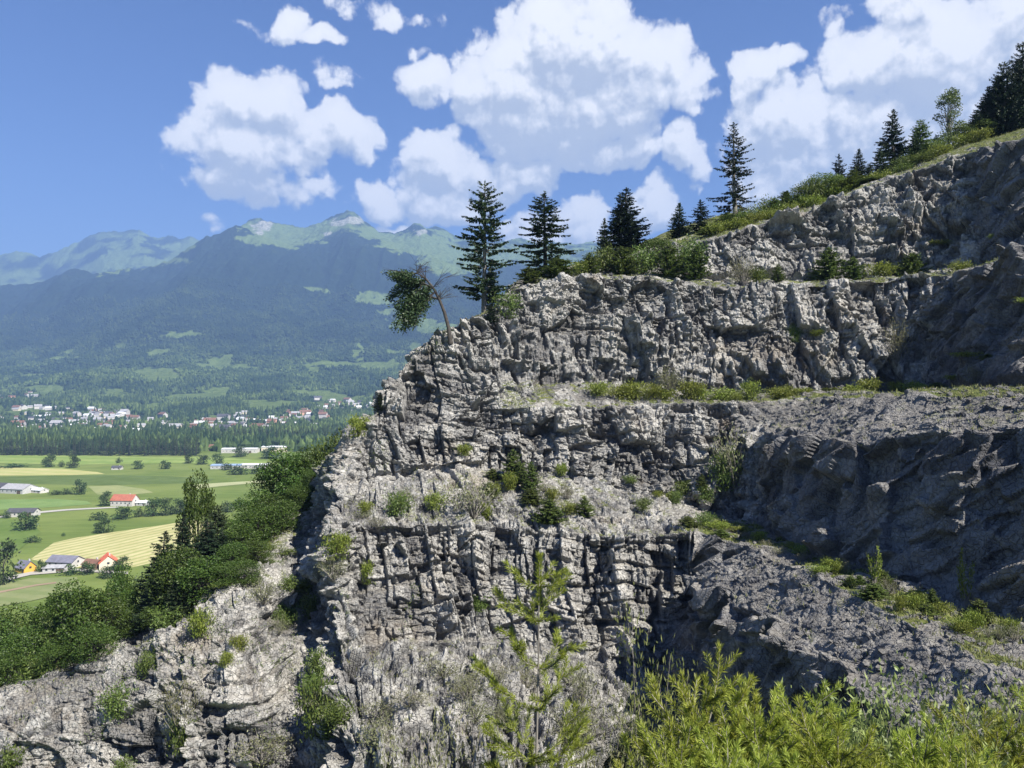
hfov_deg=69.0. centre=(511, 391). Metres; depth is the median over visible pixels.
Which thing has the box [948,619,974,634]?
shrub
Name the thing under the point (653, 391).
shrub
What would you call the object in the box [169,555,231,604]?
broadleaf tree
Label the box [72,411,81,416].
house
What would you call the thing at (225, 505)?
hedge bush
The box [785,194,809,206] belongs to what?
pine shrub
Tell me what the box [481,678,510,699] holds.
scraggly shrub
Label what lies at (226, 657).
shrub
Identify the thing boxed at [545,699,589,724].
scraggly shrub
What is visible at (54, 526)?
valley floor
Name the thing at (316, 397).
house
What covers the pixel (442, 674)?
scraggly shrub
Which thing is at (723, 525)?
shrub
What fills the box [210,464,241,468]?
industrial hall
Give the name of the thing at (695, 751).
young pine
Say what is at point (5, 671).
broadleaf tree
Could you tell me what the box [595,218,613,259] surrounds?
spruce tree
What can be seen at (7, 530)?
field
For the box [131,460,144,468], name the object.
broadleaf tree
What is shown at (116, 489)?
field
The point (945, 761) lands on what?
young pine
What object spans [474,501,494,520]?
shrub
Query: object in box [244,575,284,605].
scraggly shrub
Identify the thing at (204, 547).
fir tree
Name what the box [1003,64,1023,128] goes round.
conifer tree
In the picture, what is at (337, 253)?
mountains
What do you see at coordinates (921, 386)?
shrub
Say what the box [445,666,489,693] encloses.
scraggly shrub
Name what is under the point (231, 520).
broadleaf tree
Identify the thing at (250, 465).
industrial hall
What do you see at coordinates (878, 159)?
conifer tree
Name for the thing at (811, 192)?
shrub
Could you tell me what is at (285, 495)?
broadleaf tree
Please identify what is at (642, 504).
shrub
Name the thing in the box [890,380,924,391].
shrub
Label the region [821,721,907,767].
willow bush
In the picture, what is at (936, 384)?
pine shrub
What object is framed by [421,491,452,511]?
shrub
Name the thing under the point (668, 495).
shrub
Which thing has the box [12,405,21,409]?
house
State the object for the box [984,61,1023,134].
conifer tree
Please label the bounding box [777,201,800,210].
shrub
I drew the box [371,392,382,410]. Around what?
conifer tree
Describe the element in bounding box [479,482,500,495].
pine shrub
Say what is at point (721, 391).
shrub
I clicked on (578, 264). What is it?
shrub
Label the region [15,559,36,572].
farmhouse
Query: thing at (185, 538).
fir tree
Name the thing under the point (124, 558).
broadleaf tree
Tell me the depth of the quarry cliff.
74.46 m
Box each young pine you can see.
[471,551,596,767]
[609,748,671,767]
[620,701,709,767]
[630,639,777,767]
[672,724,783,767]
[685,675,891,767]
[729,678,861,767]
[737,745,801,767]
[780,693,888,767]
[862,708,996,767]
[908,733,1017,767]
[924,694,1023,767]
[991,684,1023,752]
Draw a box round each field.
[0,455,265,464]
[0,467,102,475]
[0,475,213,484]
[0,499,90,509]
[0,518,39,559]
[0,577,81,605]
[31,522,209,566]
[88,485,152,494]
[193,481,265,488]
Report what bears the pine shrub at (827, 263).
on the quarry cliff
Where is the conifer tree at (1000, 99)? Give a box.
[978,80,1023,136]
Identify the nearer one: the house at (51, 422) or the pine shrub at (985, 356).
the pine shrub at (985, 356)
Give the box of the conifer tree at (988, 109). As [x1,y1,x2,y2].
[968,97,1002,140]
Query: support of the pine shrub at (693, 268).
on the quarry cliff
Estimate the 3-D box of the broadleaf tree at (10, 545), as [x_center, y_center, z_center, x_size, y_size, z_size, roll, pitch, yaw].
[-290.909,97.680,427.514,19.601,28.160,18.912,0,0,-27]
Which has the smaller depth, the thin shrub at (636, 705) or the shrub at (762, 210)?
the thin shrub at (636, 705)
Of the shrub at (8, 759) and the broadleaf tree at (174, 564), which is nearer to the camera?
the shrub at (8, 759)
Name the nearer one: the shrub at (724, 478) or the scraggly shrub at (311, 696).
the scraggly shrub at (311, 696)
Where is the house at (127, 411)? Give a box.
[119,409,129,414]
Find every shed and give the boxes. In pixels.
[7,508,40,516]
[31,487,49,492]
[41,564,67,571]
[135,499,149,505]
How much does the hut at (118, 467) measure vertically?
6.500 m
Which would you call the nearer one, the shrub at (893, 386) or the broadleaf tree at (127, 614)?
the broadleaf tree at (127, 614)
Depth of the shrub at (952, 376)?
82.95 m
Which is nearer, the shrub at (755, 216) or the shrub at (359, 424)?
the shrub at (359, 424)
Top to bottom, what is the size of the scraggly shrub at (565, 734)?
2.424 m
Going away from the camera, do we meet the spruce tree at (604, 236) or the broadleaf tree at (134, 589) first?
the broadleaf tree at (134, 589)
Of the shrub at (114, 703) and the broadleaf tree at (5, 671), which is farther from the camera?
the broadleaf tree at (5, 671)
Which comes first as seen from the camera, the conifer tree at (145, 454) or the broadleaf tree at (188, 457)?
the broadleaf tree at (188, 457)
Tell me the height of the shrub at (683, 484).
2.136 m
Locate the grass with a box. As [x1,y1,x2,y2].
[1,127,1023,756]
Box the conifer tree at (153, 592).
[131,573,169,630]
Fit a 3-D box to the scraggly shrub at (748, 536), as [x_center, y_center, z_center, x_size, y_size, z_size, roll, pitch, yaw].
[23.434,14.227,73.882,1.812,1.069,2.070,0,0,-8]
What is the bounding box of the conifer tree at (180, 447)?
[178,436,182,455]
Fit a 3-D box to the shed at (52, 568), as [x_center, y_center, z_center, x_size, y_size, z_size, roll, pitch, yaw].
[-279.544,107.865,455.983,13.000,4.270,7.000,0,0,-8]
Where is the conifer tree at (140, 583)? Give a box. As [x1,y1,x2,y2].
[135,560,169,612]
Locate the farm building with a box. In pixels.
[45,554,84,567]
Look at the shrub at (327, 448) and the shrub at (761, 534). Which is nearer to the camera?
the shrub at (761, 534)
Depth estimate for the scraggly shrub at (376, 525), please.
75.31 m
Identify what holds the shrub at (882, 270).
on the quarry cliff
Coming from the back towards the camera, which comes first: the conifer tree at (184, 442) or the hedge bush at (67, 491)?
the conifer tree at (184, 442)
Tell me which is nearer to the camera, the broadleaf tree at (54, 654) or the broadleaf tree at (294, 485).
the broadleaf tree at (54, 654)
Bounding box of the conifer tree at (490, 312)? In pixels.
[483,302,499,322]
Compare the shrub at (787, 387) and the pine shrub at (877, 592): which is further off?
the shrub at (787, 387)
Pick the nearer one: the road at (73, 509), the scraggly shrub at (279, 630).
the scraggly shrub at (279, 630)
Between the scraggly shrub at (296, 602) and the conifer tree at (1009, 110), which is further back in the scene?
the conifer tree at (1009, 110)
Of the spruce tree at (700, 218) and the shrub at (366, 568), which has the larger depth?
the spruce tree at (700, 218)
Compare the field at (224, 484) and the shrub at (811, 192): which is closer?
the shrub at (811, 192)
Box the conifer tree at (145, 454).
[141,438,147,455]
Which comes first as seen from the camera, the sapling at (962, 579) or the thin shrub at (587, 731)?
the thin shrub at (587, 731)
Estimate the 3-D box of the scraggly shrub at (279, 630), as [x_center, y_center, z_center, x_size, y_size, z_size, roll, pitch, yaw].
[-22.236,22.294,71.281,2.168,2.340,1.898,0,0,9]
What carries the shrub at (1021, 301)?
on the quarry cliff
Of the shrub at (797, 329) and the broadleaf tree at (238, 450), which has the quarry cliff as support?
the shrub at (797, 329)
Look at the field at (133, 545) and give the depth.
532.54 m
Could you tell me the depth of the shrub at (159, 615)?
71.46 m
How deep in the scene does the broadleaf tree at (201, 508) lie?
91.34 m
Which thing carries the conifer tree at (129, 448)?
on the valley floor
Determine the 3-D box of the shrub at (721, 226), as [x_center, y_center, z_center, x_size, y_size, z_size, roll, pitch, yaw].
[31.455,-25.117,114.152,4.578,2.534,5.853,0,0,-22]
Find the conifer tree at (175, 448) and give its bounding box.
[172,437,178,455]
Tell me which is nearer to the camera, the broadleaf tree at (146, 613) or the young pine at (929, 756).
the young pine at (929, 756)
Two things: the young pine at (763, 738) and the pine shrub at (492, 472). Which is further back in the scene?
the pine shrub at (492, 472)
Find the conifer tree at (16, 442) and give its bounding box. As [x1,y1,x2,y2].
[13,437,19,454]
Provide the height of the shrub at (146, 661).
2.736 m
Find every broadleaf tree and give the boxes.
[0,537,24,583]
[0,601,41,654]
[0,617,22,664]
[0,626,37,667]
[0,645,39,684]
[0,655,18,686]
[1,621,59,675]
[10,511,39,530]
[21,589,70,642]
[28,615,94,665]
[33,639,77,671]
[35,559,46,571]
[35,578,113,664]
[43,454,56,466]
[62,620,124,663]
[66,454,80,467]
[71,479,86,494]
[76,587,134,643]
[78,561,95,575]
[93,518,115,532]
[97,564,119,577]
[98,491,111,505]
[98,589,138,641]
[103,561,137,639]
[111,506,135,519]
[113,556,132,569]
[114,603,144,639]
[117,573,145,637]
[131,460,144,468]
[136,603,163,628]
[143,544,213,609]
[144,497,161,515]
[155,497,176,514]
[159,460,171,468]
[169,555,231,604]
[170,498,185,513]
[175,467,220,553]
[184,452,193,462]
[185,599,197,611]
[196,455,210,464]
[209,560,240,585]
[211,453,224,463]
[213,540,254,567]
[218,522,263,555]
[221,512,255,538]
[226,558,263,586]
[228,489,274,527]
[231,445,248,456]
[233,504,286,542]
[235,537,272,563]
[245,462,291,520]
[245,492,295,524]
[255,446,311,505]
[256,551,277,565]
[261,446,280,458]
[261,499,300,529]
[279,488,290,503]
[282,484,314,510]
[283,481,314,505]
[287,464,314,485]
[292,445,324,486]
[300,469,317,483]
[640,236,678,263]
[789,179,824,199]
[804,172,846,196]
[818,173,845,195]
[946,122,977,145]
[967,118,997,136]
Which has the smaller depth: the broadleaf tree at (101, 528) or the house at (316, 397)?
the broadleaf tree at (101, 528)
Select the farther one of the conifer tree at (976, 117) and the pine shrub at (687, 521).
the conifer tree at (976, 117)
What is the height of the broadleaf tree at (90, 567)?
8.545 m
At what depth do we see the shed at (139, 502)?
717.84 m
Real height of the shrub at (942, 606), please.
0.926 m
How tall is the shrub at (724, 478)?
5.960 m
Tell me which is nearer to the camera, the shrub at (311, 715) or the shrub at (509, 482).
the shrub at (311, 715)
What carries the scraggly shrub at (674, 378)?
on the quarry cliff
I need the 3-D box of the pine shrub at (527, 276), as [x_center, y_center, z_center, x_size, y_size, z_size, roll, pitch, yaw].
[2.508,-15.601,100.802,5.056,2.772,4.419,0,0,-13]
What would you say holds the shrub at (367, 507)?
on the quarry cliff
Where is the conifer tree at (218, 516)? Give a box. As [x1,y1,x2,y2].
[191,504,231,553]
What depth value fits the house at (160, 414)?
2723.19 m
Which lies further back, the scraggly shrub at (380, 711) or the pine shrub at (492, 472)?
the pine shrub at (492, 472)
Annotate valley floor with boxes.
[0,433,331,643]
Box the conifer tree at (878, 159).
[867,148,895,174]
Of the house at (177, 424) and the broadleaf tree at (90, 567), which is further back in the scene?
the house at (177, 424)
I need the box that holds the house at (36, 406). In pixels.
[34,404,41,408]
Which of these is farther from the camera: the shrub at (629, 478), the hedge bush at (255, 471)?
the hedge bush at (255, 471)
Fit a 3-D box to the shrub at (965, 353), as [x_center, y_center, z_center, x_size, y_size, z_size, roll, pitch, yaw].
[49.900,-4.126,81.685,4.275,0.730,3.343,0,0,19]
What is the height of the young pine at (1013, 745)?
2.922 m
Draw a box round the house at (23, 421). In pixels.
[10,420,26,424]
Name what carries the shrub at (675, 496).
on the quarry cliff
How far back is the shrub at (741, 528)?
75.97 m
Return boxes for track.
[0,582,55,592]
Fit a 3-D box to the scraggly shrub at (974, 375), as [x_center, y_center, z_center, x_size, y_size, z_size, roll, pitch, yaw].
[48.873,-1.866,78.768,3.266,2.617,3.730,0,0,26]
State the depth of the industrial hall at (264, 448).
1355.95 m
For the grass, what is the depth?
67.22 m
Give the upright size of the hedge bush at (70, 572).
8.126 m
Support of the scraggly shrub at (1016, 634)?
on the quarry cliff
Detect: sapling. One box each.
[867,545,882,583]
[956,547,974,609]
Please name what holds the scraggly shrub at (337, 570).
on the quarry cliff
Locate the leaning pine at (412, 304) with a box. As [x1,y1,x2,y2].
[381,256,470,343]
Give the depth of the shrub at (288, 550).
83.50 m
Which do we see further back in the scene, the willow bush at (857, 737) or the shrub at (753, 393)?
the shrub at (753, 393)
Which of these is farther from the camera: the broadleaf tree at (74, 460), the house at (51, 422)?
the house at (51, 422)
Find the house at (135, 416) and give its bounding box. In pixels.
[127,415,140,419]
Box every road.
[0,506,117,517]
[0,569,127,581]
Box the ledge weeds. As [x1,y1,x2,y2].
[5,197,909,767]
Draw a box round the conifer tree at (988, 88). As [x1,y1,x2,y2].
[974,86,1007,135]
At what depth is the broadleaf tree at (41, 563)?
452.71 m
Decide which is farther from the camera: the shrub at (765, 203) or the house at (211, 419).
the house at (211, 419)
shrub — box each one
[0,738,28,767]
[3,652,61,685]
[93,679,138,723]
[110,754,139,767]
[130,647,156,678]
[148,603,192,630]
[153,673,203,735]
[164,707,199,757]
[182,605,221,638]
[207,578,245,588]
[218,649,235,667]
[225,727,299,766]
[228,633,251,654]
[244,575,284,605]
[260,541,281,550]
[269,615,289,635]
[270,546,303,555]
[271,601,294,629]
[271,601,300,626]
[274,574,302,593]
[283,592,304,607]
[293,665,338,741]
[294,578,313,595]
[294,585,319,623]
[295,667,322,693]
[300,644,334,675]
[303,690,327,710]
[307,565,322,580]
[308,432,334,465]
[308,685,329,713]
[313,554,351,580]
[313,691,359,733]
[315,529,355,560]
[316,702,338,740]
[325,425,344,453]
[344,413,373,438]
[348,511,371,517]
[355,695,402,722]
[355,709,401,749]
[356,500,375,514]
[359,715,429,767]
[360,558,375,584]
[364,516,387,528]
[381,487,414,517]
[387,695,472,767]
[388,685,428,708]
[395,485,413,501]
[420,655,469,679]
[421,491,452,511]
[437,473,502,518]
[442,674,487,701]
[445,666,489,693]
[451,705,525,767]
[452,692,498,723]
[454,443,472,455]
[473,594,489,613]
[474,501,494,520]
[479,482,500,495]
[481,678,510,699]
[483,468,501,479]
[486,658,508,682]
[487,288,523,318]
[487,705,526,732]
[488,480,501,496]
[491,696,514,724]
[495,449,526,485]
[501,470,517,490]
[504,663,550,687]
[512,266,541,284]
[517,465,527,479]
[518,488,543,504]
[519,461,542,491]
[529,498,568,524]
[534,257,583,278]
[535,482,554,491]
[544,486,560,501]
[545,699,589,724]
[548,666,642,767]
[548,719,591,744]
[550,719,595,744]
[554,462,569,475]
[554,664,585,685]
[556,482,573,498]
[558,500,579,515]
[567,670,594,702]
[567,708,600,734]
[570,259,590,274]
[575,496,595,517]
[579,252,603,273]
[584,380,610,395]
[591,242,621,271]
[594,582,714,767]
[599,246,647,274]
[608,383,636,398]
[608,738,642,759]
[618,379,650,401]
[618,712,660,737]
[621,475,641,483]
[628,243,661,273]
[632,496,653,511]
[636,380,666,397]
[650,243,687,277]
[652,490,665,497]
[653,365,688,392]
[658,388,679,399]
[665,491,682,502]
[669,489,684,503]
[672,476,692,494]
[673,233,709,266]
[675,378,706,398]
[676,245,712,278]
[676,516,698,526]
[687,388,710,399]
[689,510,718,526]
[693,484,714,502]
[694,226,729,235]
[695,474,707,492]
[700,218,732,235]
[700,520,729,529]
[704,386,737,400]
[704,422,757,488]
[704,441,743,491]
[708,492,722,510]
[710,529,731,537]
[713,212,737,229]
[714,519,732,530]
[724,216,756,228]
[724,253,758,285]
[724,389,745,400]
[726,204,763,215]
[728,525,751,532]
[730,208,757,220]
[738,210,766,222]
[739,378,763,399]
[739,531,753,539]
[746,528,767,540]
[747,266,770,282]
[748,194,784,210]
[752,205,779,219]
[757,207,777,219]
[761,386,791,399]
[764,197,783,211]
[770,264,785,281]
[770,545,789,553]
[774,384,802,397]
[775,191,793,204]
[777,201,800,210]
[780,540,799,549]
[783,542,808,554]
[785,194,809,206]
[785,324,801,342]
[791,387,815,394]
[794,550,809,561]
[796,178,833,199]
[798,192,826,206]
[800,561,831,573]
[804,247,850,280]
[809,329,826,335]
[819,556,830,569]
[824,177,862,192]
[826,185,853,196]
[826,558,844,574]
[838,383,874,390]
[839,257,869,279]
[839,559,855,572]
[839,576,863,587]
[843,169,863,180]
[854,176,881,183]
[854,376,884,390]
[854,583,891,599]
[855,574,868,584]
[860,259,903,276]
[863,167,896,177]
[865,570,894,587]
[878,317,917,366]
[878,577,906,594]
[883,379,903,390]
[889,161,913,173]
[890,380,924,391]
[890,590,930,611]
[891,153,921,170]
[892,252,934,276]
[893,593,907,613]
[898,148,924,165]
[906,149,940,162]
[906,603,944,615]
[908,589,927,602]
[911,383,945,389]
[919,133,947,148]
[921,143,955,158]
[922,239,955,244]
[924,382,946,387]
[926,136,952,155]
[926,588,940,604]
[931,600,957,612]
[940,374,957,379]
[940,613,973,630]
[945,351,984,356]
[946,258,975,270]
[948,130,977,147]
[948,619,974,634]
[958,364,986,384]
[959,598,995,625]
[960,607,988,632]
[964,124,995,142]
[976,354,992,360]
[980,625,994,636]
[988,624,1009,640]
[995,613,1022,637]
[1000,623,1023,639]
[1013,297,1023,303]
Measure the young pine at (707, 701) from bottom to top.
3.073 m
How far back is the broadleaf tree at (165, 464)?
1058.86 m
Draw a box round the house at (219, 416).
[217,414,229,419]
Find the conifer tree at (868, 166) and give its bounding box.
[865,163,873,175]
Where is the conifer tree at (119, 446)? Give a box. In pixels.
[116,440,121,455]
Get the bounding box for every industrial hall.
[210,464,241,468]
[221,448,259,452]
[241,463,270,468]
[261,446,287,451]
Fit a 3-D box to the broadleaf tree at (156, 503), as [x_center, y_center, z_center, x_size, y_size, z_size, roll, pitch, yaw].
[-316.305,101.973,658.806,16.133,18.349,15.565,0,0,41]
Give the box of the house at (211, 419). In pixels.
[203,418,215,421]
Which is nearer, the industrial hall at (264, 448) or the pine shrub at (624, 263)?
the pine shrub at (624, 263)
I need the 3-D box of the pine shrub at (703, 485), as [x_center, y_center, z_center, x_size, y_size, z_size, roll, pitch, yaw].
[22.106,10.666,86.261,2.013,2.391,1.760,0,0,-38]
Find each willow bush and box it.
[752,651,1001,767]
[764,682,894,767]
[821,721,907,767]
[845,669,1023,767]
[890,666,1023,767]
[929,730,1009,767]
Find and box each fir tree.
[132,531,183,605]
[170,512,195,567]
[184,519,222,572]
[205,528,231,566]
[592,193,642,255]
[597,187,658,250]
[873,109,909,171]
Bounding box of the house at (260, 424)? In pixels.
[249,423,267,426]
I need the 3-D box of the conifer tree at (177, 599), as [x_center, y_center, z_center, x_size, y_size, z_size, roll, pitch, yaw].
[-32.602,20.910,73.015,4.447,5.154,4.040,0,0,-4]
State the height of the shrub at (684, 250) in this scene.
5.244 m
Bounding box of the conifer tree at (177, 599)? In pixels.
[152,579,193,627]
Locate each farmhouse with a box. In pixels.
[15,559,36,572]
[98,552,117,569]
[110,493,139,505]
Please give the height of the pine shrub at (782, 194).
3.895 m
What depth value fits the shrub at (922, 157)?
120.16 m
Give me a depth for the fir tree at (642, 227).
121.48 m
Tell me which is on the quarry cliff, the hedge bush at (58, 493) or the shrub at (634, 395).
the shrub at (634, 395)
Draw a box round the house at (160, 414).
[158,412,167,416]
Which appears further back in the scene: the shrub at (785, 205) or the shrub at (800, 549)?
the shrub at (785, 205)
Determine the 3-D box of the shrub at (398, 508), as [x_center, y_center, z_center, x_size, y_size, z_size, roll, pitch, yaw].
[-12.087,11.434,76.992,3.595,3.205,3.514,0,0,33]
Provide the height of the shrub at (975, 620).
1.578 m
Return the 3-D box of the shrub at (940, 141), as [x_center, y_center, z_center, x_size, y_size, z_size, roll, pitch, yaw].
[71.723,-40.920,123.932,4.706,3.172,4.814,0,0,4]
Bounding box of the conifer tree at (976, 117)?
[964,109,990,140]
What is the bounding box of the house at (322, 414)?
[318,412,327,417]
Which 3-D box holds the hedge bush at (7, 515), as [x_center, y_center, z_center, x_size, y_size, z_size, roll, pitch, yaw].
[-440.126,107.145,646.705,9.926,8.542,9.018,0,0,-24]
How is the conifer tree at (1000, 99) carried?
on the quarry cliff
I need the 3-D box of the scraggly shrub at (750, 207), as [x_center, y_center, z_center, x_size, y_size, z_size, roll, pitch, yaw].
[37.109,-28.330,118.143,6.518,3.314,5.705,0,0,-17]
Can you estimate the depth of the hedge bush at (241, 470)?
989.39 m
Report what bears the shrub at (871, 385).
on the quarry cliff
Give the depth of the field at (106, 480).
932.10 m
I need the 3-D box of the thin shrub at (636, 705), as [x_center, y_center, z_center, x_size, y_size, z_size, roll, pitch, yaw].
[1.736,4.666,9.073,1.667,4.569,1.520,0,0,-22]
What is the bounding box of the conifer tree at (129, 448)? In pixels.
[127,438,131,455]
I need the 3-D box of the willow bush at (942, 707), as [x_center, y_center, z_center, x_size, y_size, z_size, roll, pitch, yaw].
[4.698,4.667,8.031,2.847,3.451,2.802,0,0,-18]
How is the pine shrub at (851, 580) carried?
on the quarry cliff
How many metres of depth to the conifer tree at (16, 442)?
1287.04 m
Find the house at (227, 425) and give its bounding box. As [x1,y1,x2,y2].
[213,424,231,428]
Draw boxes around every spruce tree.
[451,181,518,313]
[486,259,502,308]
[509,191,583,274]
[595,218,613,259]
[663,203,692,238]
[685,199,714,232]
[706,122,755,216]
[832,154,848,176]
[848,148,870,177]
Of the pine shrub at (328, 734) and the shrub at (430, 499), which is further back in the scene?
the shrub at (430, 499)
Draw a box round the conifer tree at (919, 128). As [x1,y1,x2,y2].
[903,119,943,157]
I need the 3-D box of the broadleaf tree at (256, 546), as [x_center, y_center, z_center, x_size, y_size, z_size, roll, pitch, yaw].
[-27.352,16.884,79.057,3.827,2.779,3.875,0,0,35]
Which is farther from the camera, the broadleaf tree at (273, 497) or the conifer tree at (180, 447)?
the conifer tree at (180, 447)
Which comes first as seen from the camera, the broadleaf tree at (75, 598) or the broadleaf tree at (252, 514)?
the broadleaf tree at (75, 598)
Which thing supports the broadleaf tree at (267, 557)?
on the quarry cliff
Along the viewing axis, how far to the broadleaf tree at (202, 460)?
1126.20 m
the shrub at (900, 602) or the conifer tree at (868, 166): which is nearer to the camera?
the shrub at (900, 602)
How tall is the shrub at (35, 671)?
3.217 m
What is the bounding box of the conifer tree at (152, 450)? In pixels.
[149,437,154,454]
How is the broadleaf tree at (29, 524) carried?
on the valley floor
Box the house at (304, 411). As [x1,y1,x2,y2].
[299,410,310,414]
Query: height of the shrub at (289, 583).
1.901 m
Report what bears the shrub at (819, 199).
on the quarry cliff
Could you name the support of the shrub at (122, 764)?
on the quarry cliff
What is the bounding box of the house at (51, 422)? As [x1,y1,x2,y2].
[49,420,63,426]
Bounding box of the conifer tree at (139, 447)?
[137,436,142,454]
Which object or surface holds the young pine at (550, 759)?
on the near slope
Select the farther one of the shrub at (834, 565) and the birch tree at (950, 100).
the birch tree at (950, 100)
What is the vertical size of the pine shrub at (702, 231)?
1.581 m
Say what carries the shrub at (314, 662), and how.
on the quarry cliff
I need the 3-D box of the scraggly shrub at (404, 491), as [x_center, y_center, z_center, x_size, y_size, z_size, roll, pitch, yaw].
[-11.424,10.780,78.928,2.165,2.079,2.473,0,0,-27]
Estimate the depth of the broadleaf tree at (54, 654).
70.72 m
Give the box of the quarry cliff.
[0,128,1023,767]
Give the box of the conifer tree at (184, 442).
[181,437,187,455]
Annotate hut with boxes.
[80,557,100,569]
[111,465,122,469]
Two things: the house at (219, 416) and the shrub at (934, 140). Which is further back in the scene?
the house at (219, 416)
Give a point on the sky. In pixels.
(180, 119)
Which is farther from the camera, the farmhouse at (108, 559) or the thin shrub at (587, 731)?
the farmhouse at (108, 559)
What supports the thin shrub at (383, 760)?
on the near slope
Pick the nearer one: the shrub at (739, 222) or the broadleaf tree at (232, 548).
the broadleaf tree at (232, 548)
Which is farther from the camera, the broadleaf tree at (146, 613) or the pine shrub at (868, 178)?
the pine shrub at (868, 178)
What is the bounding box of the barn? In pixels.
[0,483,38,493]
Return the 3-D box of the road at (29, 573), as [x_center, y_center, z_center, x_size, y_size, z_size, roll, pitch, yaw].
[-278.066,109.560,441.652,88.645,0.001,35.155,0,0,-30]
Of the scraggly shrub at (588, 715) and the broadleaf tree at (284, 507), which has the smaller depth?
the scraggly shrub at (588, 715)
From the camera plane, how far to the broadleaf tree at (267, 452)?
1224.92 m
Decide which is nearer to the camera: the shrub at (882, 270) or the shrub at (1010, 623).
the shrub at (1010, 623)
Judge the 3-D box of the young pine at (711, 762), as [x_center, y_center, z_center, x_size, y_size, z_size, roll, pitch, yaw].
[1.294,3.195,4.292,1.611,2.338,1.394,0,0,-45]
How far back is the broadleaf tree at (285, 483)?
95.09 m
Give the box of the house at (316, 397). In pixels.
[313,396,321,399]
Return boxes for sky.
[0,0,1023,257]
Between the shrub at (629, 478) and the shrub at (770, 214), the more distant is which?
the shrub at (770, 214)
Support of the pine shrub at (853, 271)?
on the quarry cliff
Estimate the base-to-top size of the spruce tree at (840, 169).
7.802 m
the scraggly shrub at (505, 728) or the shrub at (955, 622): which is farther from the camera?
the scraggly shrub at (505, 728)
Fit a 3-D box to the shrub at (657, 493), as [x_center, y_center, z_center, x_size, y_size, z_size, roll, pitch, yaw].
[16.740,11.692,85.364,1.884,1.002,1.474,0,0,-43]
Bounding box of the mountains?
[0,210,599,428]
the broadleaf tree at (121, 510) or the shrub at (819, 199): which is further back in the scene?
the broadleaf tree at (121, 510)
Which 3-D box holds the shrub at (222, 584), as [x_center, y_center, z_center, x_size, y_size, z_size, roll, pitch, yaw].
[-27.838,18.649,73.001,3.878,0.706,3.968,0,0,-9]
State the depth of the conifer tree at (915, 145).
124.71 m
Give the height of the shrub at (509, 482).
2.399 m
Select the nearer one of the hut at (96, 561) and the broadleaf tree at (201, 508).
the broadleaf tree at (201, 508)
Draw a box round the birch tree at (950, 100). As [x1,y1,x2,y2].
[932,87,966,148]
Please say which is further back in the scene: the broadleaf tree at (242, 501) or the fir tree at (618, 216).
the fir tree at (618, 216)
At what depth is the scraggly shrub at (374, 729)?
56.50 m
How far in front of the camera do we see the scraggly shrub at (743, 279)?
104.37 m
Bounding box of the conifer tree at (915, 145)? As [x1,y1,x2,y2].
[902,134,927,162]
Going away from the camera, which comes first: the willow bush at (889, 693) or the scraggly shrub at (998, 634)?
the willow bush at (889, 693)
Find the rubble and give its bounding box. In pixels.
[0,258,1023,767]
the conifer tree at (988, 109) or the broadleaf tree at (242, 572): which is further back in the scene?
the conifer tree at (988, 109)
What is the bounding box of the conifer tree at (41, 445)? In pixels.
[38,437,45,455]
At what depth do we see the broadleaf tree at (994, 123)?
125.55 m
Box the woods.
[0,275,511,451]
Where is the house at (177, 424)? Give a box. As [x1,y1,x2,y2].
[169,423,181,427]
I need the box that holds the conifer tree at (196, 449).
[194,439,199,455]
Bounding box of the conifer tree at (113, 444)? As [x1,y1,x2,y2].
[112,436,115,454]
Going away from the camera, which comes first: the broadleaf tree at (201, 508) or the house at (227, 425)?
the broadleaf tree at (201, 508)
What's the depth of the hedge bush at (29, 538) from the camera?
542.89 m
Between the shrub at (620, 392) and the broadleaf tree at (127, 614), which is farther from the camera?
the shrub at (620, 392)
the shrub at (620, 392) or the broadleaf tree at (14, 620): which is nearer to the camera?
the broadleaf tree at (14, 620)
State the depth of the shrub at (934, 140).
126.32 m
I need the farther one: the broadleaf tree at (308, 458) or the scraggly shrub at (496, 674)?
the broadleaf tree at (308, 458)
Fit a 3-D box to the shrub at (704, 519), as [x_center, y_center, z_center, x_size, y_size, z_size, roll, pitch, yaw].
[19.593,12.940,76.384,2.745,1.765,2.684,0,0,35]
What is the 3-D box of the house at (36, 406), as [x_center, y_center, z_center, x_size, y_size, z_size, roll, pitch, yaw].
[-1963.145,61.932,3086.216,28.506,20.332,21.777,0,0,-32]
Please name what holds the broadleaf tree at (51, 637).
on the quarry cliff
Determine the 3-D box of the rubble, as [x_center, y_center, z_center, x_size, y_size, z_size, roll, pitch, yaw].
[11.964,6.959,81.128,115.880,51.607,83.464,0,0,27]
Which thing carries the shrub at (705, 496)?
on the quarry cliff
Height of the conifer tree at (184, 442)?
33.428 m
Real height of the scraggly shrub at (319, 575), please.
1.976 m
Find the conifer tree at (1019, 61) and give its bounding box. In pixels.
[1009,42,1023,123]
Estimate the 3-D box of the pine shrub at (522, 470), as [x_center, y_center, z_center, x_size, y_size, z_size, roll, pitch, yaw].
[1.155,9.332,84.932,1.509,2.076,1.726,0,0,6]
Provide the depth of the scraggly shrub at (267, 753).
61.00 m
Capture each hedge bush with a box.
[0,510,11,517]
[1,463,28,467]
[21,535,41,542]
[47,490,60,494]
[56,488,71,493]
[56,564,79,574]
[89,511,110,519]
[134,507,145,516]
[219,462,232,469]
[219,500,233,511]
[226,465,249,474]
[249,464,267,473]
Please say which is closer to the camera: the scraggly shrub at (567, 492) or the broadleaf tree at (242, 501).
the scraggly shrub at (567, 492)

